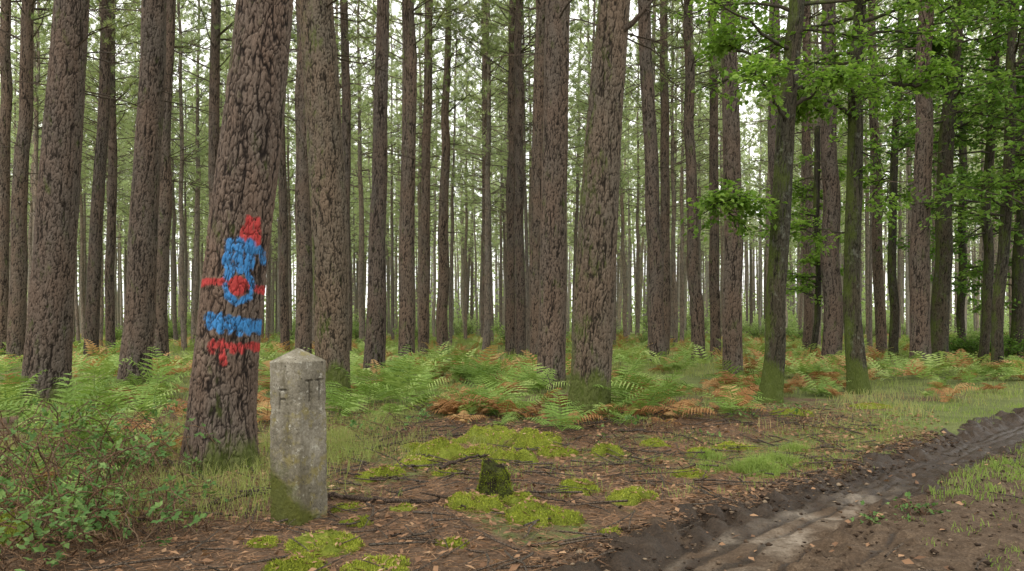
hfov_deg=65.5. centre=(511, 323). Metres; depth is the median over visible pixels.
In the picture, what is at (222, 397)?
pine tree
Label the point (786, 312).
pine tree
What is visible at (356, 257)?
pine tree
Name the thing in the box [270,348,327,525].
boundary stone
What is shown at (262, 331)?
pine tree
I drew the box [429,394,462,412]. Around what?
fern
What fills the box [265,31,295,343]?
pine tree
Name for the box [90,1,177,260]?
pine tree
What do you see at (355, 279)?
pine tree
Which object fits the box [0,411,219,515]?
bramble bush
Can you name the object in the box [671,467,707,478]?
moss patch
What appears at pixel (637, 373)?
fern
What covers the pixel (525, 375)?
fern
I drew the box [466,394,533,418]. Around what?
fern
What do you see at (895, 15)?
pine tree
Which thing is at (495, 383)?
fern
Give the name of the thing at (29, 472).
fern
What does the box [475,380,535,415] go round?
fern
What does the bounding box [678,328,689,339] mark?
shrub
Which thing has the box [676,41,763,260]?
pine tree
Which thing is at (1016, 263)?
oak tree
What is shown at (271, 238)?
pine tree
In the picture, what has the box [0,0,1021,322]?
sky
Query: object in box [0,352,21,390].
fern
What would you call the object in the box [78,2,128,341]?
pine tree
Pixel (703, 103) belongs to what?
pine tree
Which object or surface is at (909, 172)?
pine tree
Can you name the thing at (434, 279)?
pine tree
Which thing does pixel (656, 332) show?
pine tree
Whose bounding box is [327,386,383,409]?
fern
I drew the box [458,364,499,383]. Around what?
fern
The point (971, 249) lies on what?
pine tree
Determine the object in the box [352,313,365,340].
shrub
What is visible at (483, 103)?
pine tree
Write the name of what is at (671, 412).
fern
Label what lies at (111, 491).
fern
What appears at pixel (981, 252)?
pine tree
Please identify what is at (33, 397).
fern
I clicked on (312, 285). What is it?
pine tree
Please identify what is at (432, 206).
pine tree
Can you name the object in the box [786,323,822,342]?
shrub
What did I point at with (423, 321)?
pine tree
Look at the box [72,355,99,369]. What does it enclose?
fern
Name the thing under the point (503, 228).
pine tree
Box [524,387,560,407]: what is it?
fern
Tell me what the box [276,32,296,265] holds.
pine tree
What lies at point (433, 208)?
pine tree
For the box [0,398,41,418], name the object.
fern
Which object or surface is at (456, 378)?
fern
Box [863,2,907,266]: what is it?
pine tree
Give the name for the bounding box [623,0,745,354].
pine tree
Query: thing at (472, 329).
shrub
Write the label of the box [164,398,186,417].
fern
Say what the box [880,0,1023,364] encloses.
oak tree
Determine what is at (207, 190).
pine tree
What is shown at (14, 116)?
pine tree
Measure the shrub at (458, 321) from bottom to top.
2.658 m
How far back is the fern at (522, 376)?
14.23 m
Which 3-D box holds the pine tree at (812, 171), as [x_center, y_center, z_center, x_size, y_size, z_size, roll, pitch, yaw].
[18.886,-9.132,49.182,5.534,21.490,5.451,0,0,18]
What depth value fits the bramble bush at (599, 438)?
8.59 m
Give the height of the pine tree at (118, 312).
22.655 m
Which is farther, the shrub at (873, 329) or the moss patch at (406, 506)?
the shrub at (873, 329)
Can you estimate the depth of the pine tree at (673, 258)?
39.31 m
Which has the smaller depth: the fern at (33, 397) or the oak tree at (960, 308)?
the fern at (33, 397)
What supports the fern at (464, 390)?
on the ground at (951, 427)
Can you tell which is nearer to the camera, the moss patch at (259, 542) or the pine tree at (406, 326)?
the moss patch at (259, 542)
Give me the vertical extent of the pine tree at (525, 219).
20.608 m
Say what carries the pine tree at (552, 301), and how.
on the ground at (951, 427)
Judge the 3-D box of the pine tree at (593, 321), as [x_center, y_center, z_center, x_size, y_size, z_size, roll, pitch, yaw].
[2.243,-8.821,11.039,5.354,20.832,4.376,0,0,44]
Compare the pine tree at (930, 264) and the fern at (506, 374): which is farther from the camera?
the pine tree at (930, 264)
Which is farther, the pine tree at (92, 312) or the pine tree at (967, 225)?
the pine tree at (967, 225)
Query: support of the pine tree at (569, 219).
on the ground at (951, 427)
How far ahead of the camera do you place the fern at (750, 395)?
12.28 m
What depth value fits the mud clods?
5.56 m
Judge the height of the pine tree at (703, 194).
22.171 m
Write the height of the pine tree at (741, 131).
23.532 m
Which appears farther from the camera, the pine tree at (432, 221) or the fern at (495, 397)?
the pine tree at (432, 221)
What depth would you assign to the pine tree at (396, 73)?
37.54 m
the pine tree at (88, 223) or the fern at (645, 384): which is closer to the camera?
the fern at (645, 384)
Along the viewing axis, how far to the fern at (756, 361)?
19.82 m
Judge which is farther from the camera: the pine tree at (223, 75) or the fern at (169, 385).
the pine tree at (223, 75)
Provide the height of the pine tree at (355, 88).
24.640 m
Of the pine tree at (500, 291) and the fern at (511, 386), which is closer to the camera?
the fern at (511, 386)
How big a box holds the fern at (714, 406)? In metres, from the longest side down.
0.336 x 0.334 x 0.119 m
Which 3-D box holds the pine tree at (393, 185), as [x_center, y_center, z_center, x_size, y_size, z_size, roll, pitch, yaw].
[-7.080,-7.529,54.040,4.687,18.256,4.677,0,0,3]
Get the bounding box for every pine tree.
[0,0,93,357]
[0,0,96,251]
[0,0,116,244]
[0,0,140,361]
[0,1,49,311]
[0,2,45,260]
[0,19,49,222]
[0,76,29,275]
[9,0,149,404]
[9,95,29,254]
[9,113,27,282]
[10,2,98,248]
[11,1,98,344]
[33,0,191,353]
[40,33,105,342]
[77,0,137,345]
[77,137,126,285]
[77,148,90,275]
[77,162,105,334]
[77,190,90,326]
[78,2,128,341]
[78,54,126,267]
[78,57,131,270]
[78,96,95,299]
[78,146,104,307]
[81,0,179,359]
[82,0,137,249]
[86,90,132,329]
[86,96,131,330]
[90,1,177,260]
[90,109,133,328]
[91,0,218,386]
[93,0,207,241]
[94,1,207,249]
[94,20,191,238]
[103,73,137,277]
[103,137,129,311]
[104,24,139,271]
[112,0,295,217]
[116,121,132,267]
[117,71,194,226]
[117,125,177,215]
[119,0,232,350]
[120,0,209,360]
[121,90,169,254]
[135,7,207,343]
[169,114,207,335]
[169,122,191,324]
[170,86,206,327]
[171,0,228,348]
[171,95,207,279]
[174,94,207,298]
[175,0,293,476]
[176,65,208,276]
[177,0,234,242]
[177,105,222,269]
[178,0,295,125]
[179,10,234,225]
[184,7,234,207]
[184,62,225,262]
[187,167,208,253]
[188,101,208,280]
[200,99,222,239]
[261,125,294,341]
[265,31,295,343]
[270,96,295,337]
[270,146,295,335]
[271,56,295,336]
[271,127,295,276]
[271,152,294,334]
[271,171,295,293]
[272,166,295,294]
[273,14,353,351]
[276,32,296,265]
[277,0,312,353]
[285,0,373,347]
[285,1,389,169]
[289,110,295,275]
[290,0,365,353]
[290,0,391,401]
[290,182,312,321]
[293,0,401,241]
[293,51,366,269]
[333,0,490,357]
[338,0,401,342]
[339,0,421,373]
[340,67,371,262]
[341,0,474,247]
[341,97,371,274]
[350,0,419,254]
[350,89,394,271]
[350,127,369,325]
[350,130,368,330]
[350,156,370,321]
[351,6,434,340]
[351,118,371,318]
[351,141,367,288]
[355,130,398,289]
[358,154,395,281]
[364,115,415,334]
[367,71,417,278]
[369,0,471,340]
[371,0,476,318]
[372,0,509,355]
[386,87,438,332]
[386,102,417,261]
[387,91,450,279]
[387,147,417,334]
[388,68,440,276]
[390,0,507,354]
[397,131,440,283]
[415,35,496,344]
[415,63,463,338]
[415,153,440,283]
[427,0,595,354]
[430,36,505,340]
[431,0,533,350]
[433,0,530,348]
[434,0,528,344]
[437,114,479,332]
[448,78,497,336]
[448,157,478,294]
[450,22,506,337]
[453,0,533,264]
[462,131,502,335]
[464,122,502,279]
[464,125,502,283]
[465,87,528,279]
[467,31,528,333]
[468,96,528,332]
[472,0,586,311]
[474,0,535,351]
[478,0,581,357]
[478,79,528,331]
[479,117,531,284]
[487,0,588,359]
[491,14,578,186]
[494,0,583,389]
[524,18,582,261]
[525,0,592,243]
[527,0,635,232]
[527,162,575,245]
[561,0,675,420]
[566,102,581,335]
[567,0,643,244]
[567,2,643,251]
[567,11,621,339]
[567,105,585,278]
[567,133,581,289]
[567,158,619,244]
[569,46,659,344]
[573,82,659,341]
[580,0,720,348]
[616,128,639,290]
[616,136,639,325]
[617,84,644,334]
[617,154,633,285]
[618,66,645,337]
[619,0,680,361]
[619,39,670,337]
[622,0,721,345]
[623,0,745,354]
[623,57,686,273]
[625,120,647,332]
[625,126,679,280]
[626,0,769,360]
[626,96,679,266]
[630,141,671,268]
[635,1,722,343]
[641,3,722,340]
[641,149,703,284]
[655,0,766,356]
[657,25,746,280]
[666,0,770,376]
[670,91,722,279]
[671,138,709,333]
[674,1,766,252]
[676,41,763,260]
[676,98,709,288]
[677,69,752,273]
[677,161,719,309]
[679,87,754,336]
[697,90,744,288]
[701,147,720,284]
[704,0,820,344]
[704,132,720,311]
[705,112,758,281]
[719,125,758,286]
[739,0,843,223]
[741,47,767,333]
[741,53,812,255]
[743,102,799,262]
[744,108,789,282]
[746,83,797,279]
[748,151,800,284]
[752,126,800,327]
[754,0,851,324]
[756,0,881,348]
[761,48,843,228]
[761,48,845,329]
[762,0,853,355]
[763,0,881,305]
[781,3,903,366]
[788,126,822,271]
[788,149,800,327]
[791,71,844,236]
[791,168,803,330]
[795,5,847,270]
[798,0,906,299]
[799,41,869,224]
[811,0,948,354]
[813,2,913,344]
[813,91,863,283]
[822,96,869,280]
[836,3,905,313]
[837,0,935,347]
[837,1,980,343]
[841,106,864,332]
[841,193,864,286]
[861,125,888,333]
[861,156,888,288]
[863,0,917,338]
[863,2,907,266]
[873,0,946,363]
[880,8,982,284]
[882,50,932,337]
[883,114,915,329]
[883,151,905,334]
[888,25,969,266]
[903,56,957,294]
[930,180,932,306]
[932,47,1001,333]
[934,10,1018,307]
[937,1,1003,258]
[953,66,999,329]
[953,69,998,269]
[953,142,997,264]
[953,154,978,289]
[955,45,1004,281]
[955,139,997,331]
[956,2,1020,331]
[968,90,979,330]
[972,1,1017,260]
[972,143,1002,263]
[980,26,1020,229]
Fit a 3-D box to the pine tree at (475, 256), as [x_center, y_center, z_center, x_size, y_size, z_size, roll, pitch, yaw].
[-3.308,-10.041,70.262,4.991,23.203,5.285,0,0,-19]
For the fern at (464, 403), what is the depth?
11.03 m
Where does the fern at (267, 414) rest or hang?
on the ground at (951, 427)
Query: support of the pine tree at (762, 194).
on the ground at (951, 427)
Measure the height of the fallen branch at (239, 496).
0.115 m
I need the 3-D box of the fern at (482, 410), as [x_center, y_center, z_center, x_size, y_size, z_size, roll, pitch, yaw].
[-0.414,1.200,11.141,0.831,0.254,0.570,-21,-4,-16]
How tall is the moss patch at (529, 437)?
0.275 m
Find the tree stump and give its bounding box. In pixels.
[474,458,512,499]
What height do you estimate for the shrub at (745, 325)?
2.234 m
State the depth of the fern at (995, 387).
14.91 m
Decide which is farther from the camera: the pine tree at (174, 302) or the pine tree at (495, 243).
the pine tree at (495, 243)
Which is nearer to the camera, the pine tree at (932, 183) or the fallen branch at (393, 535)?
the fallen branch at (393, 535)
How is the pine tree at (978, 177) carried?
on the ground at (951, 427)
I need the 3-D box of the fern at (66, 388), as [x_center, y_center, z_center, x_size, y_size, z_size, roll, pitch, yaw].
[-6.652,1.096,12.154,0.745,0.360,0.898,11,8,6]
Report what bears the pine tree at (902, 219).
on the ground at (951, 427)
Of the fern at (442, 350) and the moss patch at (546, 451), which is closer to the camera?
the moss patch at (546, 451)
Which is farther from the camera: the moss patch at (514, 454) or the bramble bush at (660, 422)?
the bramble bush at (660, 422)
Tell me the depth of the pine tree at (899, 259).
54.12 m
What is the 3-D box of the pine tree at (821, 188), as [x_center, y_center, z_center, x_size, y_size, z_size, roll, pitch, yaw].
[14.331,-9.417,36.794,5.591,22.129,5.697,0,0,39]
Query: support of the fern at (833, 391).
on the ground at (951, 427)
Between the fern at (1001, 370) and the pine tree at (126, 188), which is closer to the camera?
the fern at (1001, 370)
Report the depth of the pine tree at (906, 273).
62.29 m
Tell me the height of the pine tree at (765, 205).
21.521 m
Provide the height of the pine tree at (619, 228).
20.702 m
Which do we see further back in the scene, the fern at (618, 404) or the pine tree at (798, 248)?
the pine tree at (798, 248)
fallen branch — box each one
[182,488,265,515]
[189,470,235,492]
[327,490,453,503]
[338,471,406,478]
[349,440,428,452]
[371,424,415,445]
[387,526,446,539]
[427,454,488,469]
[532,493,605,503]
[538,374,554,411]
[618,429,714,444]
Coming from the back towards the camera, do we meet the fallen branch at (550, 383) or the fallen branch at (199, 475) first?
the fallen branch at (550, 383)
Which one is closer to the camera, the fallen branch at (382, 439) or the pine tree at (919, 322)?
the fallen branch at (382, 439)
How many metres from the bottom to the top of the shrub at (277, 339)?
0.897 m
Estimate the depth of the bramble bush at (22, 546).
4.25 m
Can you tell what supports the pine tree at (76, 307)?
on the ground at (951, 427)
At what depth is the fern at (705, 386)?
14.64 m
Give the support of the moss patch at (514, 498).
on the ground at (951, 427)
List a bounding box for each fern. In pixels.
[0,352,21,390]
[0,363,116,437]
[0,370,45,422]
[0,375,38,400]
[0,375,39,397]
[0,382,45,416]
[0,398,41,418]
[0,463,42,487]
[1,372,19,379]
[1,482,48,508]
[5,451,91,496]
[5,463,87,488]
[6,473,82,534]
[11,432,67,467]
[14,462,111,488]
[15,401,105,434]
[37,407,137,456]
[42,381,151,426]
[43,461,105,496]
[48,406,149,467]
[52,452,119,488]
[54,357,131,404]
[55,380,108,401]
[65,397,146,425]
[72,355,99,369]
[76,381,138,408]
[82,479,141,504]
[86,340,120,364]
[105,375,142,386]
[106,387,142,398]
[108,411,157,436]
[108,509,147,522]
[110,428,163,450]
[112,383,176,424]
[112,384,162,415]
[116,370,158,390]
[119,381,180,412]
[122,347,189,395]
[138,436,182,452]
[144,389,171,407]
[151,375,177,395]
[152,384,186,391]
[153,353,182,371]
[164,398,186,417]
[257,389,269,403]
[257,400,270,424]
[258,360,270,374]
[258,375,269,386]
[258,379,269,391]
[325,381,369,419]
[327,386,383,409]
[332,365,392,403]
[349,379,391,406]
[358,377,416,401]
[363,395,449,414]
[364,358,450,409]
[365,351,421,377]
[372,361,413,378]
[381,364,426,389]
[384,346,417,380]
[385,377,445,388]
[401,383,450,409]
[405,366,450,395]
[416,366,442,379]
[420,390,461,410]
[427,345,454,366]
[429,360,457,376]
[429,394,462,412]
[430,394,472,415]
[434,385,503,403]
[436,350,486,379]
[438,408,458,415]
[439,392,463,402]
[442,400,482,412]
[443,410,488,421]
[446,374,467,381]
[449,353,503,381]
[450,365,472,384]
[455,384,484,396]
[458,356,508,377]
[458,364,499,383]
[458,375,510,400]
[458,387,484,415]
[463,360,511,388]
[465,387,526,416]
[465,393,507,417]
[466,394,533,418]
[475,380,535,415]
[477,367,533,390]
[477,379,534,414]
[488,382,528,399]
[489,367,532,386]
[490,392,549,420]
[494,411,515,425]
[497,351,548,380]
[502,357,536,389]
[508,363,545,386]
[520,404,550,418]
[524,368,569,391]
[524,380,546,390]
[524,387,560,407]
[524,389,610,430]
[533,393,558,405]
[543,393,567,408]
[544,400,578,423]
[551,410,604,424]
[557,404,590,418]
[581,403,618,420]
[592,389,647,417]
[595,384,662,408]
[602,401,647,425]
[611,359,649,393]
[611,375,647,393]
[611,380,685,398]
[611,381,690,419]
[611,387,637,404]
[612,353,651,380]
[613,385,630,397]
[613,399,664,419]
[617,388,668,401]
[618,370,656,382]
[621,380,668,390]
[629,372,667,388]
[632,362,696,404]
[636,374,678,390]
[649,365,674,371]
[651,417,680,425]
[653,399,717,418]
[654,358,678,372]
[655,396,706,414]
[660,348,701,372]
[670,405,713,416]
[678,379,697,391]
[692,379,718,392]
[699,380,732,390]
[700,391,722,400]
[701,385,761,414]
[704,360,758,383]
[709,402,719,410]
[710,372,760,388]
[710,385,765,410]
[721,380,749,394]
[726,383,769,405]
[736,370,786,385]
[740,366,760,385]
[742,381,758,395]
[743,360,761,371]
[743,362,762,374]
[784,383,793,393]
[787,373,812,388]
[789,367,836,397]
[799,382,815,392]
[801,371,838,380]
[806,385,822,395]
[810,375,849,394]
[819,375,844,386]
[823,371,845,380]
[824,354,845,369]
[824,376,845,390]
[824,385,844,397]
[867,360,889,369]
[919,389,939,397]
[925,383,978,401]
[927,381,953,391]
[929,374,948,390]
[932,367,956,381]
[951,370,977,380]
[951,370,988,383]
[964,363,1001,380]
[964,366,989,378]
[975,383,1006,391]
[977,363,1021,379]
[981,360,1011,369]
[998,372,1011,380]
[1005,355,1023,367]
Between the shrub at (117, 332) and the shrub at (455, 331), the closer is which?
the shrub at (117, 332)
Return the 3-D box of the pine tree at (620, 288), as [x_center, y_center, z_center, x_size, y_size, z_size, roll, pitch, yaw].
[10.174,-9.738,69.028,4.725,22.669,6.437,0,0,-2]
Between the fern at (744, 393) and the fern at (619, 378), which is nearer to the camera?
the fern at (744, 393)
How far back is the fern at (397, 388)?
12.75 m
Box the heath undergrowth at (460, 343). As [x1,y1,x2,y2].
[0,333,1023,429]
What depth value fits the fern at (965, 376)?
16.83 m
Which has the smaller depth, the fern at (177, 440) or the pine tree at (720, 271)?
the fern at (177, 440)
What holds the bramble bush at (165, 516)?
on the ground at (951, 427)
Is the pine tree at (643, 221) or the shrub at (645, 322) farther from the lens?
the pine tree at (643, 221)
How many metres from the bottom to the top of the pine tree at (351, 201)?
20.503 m
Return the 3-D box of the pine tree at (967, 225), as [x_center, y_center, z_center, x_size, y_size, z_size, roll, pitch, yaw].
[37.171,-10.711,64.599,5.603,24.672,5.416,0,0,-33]
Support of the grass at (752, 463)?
on the ground at (951, 427)
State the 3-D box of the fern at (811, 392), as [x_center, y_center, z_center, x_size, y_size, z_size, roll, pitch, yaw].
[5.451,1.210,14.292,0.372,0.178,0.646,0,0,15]
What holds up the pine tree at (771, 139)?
on the ground at (951, 427)
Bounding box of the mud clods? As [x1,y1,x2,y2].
[516,430,1023,570]
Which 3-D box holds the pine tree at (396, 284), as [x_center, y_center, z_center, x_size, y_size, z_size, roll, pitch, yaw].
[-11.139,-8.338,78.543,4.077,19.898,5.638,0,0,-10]
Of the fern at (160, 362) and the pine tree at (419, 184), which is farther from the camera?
the pine tree at (419, 184)
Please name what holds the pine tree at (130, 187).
on the ground at (951, 427)
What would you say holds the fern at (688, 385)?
on the ground at (951, 427)
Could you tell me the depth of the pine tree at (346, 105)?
25.85 m
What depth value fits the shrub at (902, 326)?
73.56 m
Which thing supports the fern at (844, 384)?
on the ground at (951, 427)
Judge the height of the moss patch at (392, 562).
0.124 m
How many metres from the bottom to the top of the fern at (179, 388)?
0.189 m
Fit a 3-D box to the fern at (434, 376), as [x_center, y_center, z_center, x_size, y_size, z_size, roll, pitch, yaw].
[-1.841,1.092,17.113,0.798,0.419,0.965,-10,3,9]
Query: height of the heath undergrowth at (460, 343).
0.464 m
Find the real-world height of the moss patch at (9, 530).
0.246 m
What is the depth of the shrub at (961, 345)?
29.59 m
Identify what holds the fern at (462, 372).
on the ground at (951, 427)
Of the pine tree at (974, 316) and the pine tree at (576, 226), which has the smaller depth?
the pine tree at (576, 226)
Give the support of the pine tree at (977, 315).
on the ground at (951, 427)
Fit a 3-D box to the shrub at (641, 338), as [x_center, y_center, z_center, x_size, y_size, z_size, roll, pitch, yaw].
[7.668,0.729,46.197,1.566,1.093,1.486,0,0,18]
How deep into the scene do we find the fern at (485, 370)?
17.06 m
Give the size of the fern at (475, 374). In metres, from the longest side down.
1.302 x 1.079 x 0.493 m
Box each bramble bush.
[0,392,185,470]
[0,403,188,509]
[0,408,227,541]
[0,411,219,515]
[0,441,190,570]
[0,486,177,570]
[7,426,202,498]
[28,453,223,543]
[42,474,288,560]
[60,405,189,488]
[326,401,439,437]
[541,404,638,446]
[597,406,720,438]
[719,400,814,433]
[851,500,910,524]
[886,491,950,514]
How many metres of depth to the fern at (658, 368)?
20.40 m
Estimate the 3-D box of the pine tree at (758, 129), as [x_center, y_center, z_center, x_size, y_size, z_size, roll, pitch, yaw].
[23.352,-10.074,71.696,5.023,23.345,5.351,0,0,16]
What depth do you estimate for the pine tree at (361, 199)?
43.01 m
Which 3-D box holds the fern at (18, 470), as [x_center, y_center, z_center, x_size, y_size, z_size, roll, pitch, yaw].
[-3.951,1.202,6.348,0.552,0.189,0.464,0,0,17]
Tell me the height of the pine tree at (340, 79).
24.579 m
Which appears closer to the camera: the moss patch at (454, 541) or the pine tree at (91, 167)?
the moss patch at (454, 541)
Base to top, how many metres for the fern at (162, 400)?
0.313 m
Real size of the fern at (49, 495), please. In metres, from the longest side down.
0.543 x 0.464 x 0.321 m
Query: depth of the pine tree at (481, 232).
53.17 m
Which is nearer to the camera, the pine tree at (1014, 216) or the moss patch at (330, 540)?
the moss patch at (330, 540)
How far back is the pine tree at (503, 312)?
68.21 m
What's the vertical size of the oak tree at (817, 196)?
8.300 m
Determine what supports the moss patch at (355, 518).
on the ground at (951, 427)
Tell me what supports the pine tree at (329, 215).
on the ground at (951, 427)
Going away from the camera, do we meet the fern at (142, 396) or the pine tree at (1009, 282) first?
the fern at (142, 396)
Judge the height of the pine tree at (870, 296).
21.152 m
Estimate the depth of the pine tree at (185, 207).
56.85 m
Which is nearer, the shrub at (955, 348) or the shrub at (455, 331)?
the shrub at (955, 348)
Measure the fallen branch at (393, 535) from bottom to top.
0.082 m
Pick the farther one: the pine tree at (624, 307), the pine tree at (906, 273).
the pine tree at (906, 273)
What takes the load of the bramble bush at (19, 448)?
on the ground at (951, 427)
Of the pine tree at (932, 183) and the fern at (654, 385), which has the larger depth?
the pine tree at (932, 183)
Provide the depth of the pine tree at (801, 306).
51.89 m
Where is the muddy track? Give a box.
[550,407,1023,570]
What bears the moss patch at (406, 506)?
on the ground at (951, 427)
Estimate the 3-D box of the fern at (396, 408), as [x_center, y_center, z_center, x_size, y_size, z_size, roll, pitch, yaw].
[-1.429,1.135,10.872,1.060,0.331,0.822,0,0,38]
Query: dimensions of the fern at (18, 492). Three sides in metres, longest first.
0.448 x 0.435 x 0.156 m
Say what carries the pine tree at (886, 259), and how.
on the ground at (951, 427)
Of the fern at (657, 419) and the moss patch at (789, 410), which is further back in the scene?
the moss patch at (789, 410)
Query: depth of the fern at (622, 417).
10.12 m
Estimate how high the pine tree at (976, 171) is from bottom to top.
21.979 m
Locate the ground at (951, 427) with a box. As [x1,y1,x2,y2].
[0,330,1023,570]
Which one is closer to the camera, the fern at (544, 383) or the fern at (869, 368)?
the fern at (544, 383)
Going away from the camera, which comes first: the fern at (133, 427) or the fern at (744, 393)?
the fern at (133, 427)
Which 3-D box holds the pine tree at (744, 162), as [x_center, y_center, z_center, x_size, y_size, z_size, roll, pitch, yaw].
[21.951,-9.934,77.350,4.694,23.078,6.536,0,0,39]
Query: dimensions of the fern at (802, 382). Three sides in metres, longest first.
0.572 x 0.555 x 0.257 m
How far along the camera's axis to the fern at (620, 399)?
10.94 m
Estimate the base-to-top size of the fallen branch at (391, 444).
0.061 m
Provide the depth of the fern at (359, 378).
12.65 m
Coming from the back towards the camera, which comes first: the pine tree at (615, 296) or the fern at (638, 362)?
the pine tree at (615, 296)
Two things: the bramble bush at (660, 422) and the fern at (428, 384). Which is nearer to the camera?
the bramble bush at (660, 422)
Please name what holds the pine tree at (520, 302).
on the ground at (951, 427)
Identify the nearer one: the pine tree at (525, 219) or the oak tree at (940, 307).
the oak tree at (940, 307)
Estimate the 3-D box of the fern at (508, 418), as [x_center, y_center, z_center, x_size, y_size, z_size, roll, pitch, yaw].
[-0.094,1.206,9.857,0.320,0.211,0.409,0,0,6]
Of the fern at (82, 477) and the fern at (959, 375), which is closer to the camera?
the fern at (82, 477)
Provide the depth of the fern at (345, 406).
10.27 m
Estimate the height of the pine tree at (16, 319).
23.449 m
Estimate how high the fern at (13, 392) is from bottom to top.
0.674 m
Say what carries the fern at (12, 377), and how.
on the ground at (951, 427)
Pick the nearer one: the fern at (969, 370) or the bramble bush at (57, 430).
the bramble bush at (57, 430)
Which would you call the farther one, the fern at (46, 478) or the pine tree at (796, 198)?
the pine tree at (796, 198)
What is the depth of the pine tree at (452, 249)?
48.08 m
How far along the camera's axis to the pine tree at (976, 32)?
40.10 m
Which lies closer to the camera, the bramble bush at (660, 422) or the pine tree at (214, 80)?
the bramble bush at (660, 422)
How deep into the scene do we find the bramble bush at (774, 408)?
10.26 m
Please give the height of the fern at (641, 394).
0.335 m
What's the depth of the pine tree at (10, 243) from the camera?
79.53 m
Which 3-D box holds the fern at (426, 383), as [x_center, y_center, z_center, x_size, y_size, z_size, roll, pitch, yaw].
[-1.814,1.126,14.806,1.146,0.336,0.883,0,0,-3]
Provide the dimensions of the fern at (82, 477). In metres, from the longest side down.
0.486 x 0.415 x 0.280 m
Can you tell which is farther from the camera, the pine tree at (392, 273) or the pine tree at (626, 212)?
the pine tree at (626, 212)
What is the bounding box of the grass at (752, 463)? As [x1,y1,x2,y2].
[0,380,1023,570]
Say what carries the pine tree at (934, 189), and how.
on the ground at (951, 427)
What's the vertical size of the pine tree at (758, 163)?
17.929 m
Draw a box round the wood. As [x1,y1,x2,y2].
[27,120,1013,334]
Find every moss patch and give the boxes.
[0,506,35,545]
[243,535,281,547]
[261,550,330,570]
[283,526,365,558]
[331,501,365,512]
[339,515,373,527]
[340,553,410,570]
[352,463,406,482]
[389,502,416,511]
[393,454,437,469]
[403,441,421,451]
[406,435,465,461]
[429,466,460,476]
[431,535,468,548]
[444,491,505,513]
[450,424,515,444]
[461,443,497,460]
[491,446,538,464]
[496,426,561,451]
[497,497,585,527]
[501,489,540,505]
[536,444,578,458]
[541,431,562,440]
[557,477,601,495]
[590,441,626,457]
[597,525,622,534]
[605,485,658,505]
[639,436,670,446]
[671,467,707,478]
[685,444,714,454]
[710,440,762,450]
[770,407,813,416]
[849,402,891,408]
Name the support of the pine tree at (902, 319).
on the ground at (951, 427)
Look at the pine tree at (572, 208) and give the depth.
83.56 m
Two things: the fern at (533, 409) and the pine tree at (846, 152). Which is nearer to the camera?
the fern at (533, 409)
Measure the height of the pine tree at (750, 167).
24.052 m
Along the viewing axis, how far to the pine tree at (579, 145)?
40.09 m
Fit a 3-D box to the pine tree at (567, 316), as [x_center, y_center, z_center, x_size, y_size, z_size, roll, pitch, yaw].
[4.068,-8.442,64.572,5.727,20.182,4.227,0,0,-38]
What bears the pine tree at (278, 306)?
on the ground at (951, 427)
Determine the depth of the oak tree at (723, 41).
13.06 m
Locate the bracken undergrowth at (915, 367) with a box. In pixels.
[0,331,1023,380]
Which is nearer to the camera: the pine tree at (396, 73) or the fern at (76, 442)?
the fern at (76, 442)
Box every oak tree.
[651,0,980,402]
[695,0,993,394]
[760,126,864,361]
[802,0,982,358]
[813,0,1023,368]
[869,0,1018,356]
[871,0,1023,218]
[879,0,1023,370]
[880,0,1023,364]
[930,2,1023,359]
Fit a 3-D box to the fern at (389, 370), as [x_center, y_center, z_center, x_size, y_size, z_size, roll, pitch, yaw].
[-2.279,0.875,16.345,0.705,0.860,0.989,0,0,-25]
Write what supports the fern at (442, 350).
on the ground at (951, 427)
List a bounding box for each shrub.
[103,321,123,336]
[115,328,122,339]
[168,303,191,330]
[168,313,190,340]
[270,331,279,342]
[274,322,295,337]
[352,309,389,332]
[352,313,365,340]
[352,338,364,346]
[393,324,429,340]
[447,313,474,334]
[448,311,480,334]
[448,323,469,335]
[491,322,504,346]
[616,321,627,336]
[632,327,647,342]
[634,306,679,334]
[678,307,720,333]
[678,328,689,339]
[742,316,753,331]
[742,317,764,339]
[749,317,764,332]
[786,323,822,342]
[862,315,887,336]
[886,323,905,333]
[906,332,979,355]
[949,335,978,356]
[950,328,1023,361]
[951,330,1023,356]
[971,328,1023,353]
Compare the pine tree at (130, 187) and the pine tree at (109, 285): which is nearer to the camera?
the pine tree at (109, 285)
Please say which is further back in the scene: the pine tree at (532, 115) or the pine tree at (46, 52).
the pine tree at (532, 115)
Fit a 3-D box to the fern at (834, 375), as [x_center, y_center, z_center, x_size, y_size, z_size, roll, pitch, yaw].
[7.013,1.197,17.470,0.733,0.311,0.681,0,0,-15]
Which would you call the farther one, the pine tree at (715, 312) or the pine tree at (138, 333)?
the pine tree at (715, 312)
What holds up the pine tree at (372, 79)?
on the ground at (951, 427)
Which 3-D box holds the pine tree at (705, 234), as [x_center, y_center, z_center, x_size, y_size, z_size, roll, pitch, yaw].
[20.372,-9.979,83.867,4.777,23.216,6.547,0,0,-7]
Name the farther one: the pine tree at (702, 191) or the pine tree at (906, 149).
the pine tree at (702, 191)
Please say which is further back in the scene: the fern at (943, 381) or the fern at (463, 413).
the fern at (943, 381)
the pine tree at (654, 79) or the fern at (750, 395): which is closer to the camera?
the fern at (750, 395)
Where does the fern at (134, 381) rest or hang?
on the ground at (951, 427)
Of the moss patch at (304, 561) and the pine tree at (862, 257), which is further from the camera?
the pine tree at (862, 257)
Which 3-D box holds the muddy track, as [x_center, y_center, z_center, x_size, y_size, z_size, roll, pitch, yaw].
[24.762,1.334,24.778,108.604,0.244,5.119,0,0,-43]
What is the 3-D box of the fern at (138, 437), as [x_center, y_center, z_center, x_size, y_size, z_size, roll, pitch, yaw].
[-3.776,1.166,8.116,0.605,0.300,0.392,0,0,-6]

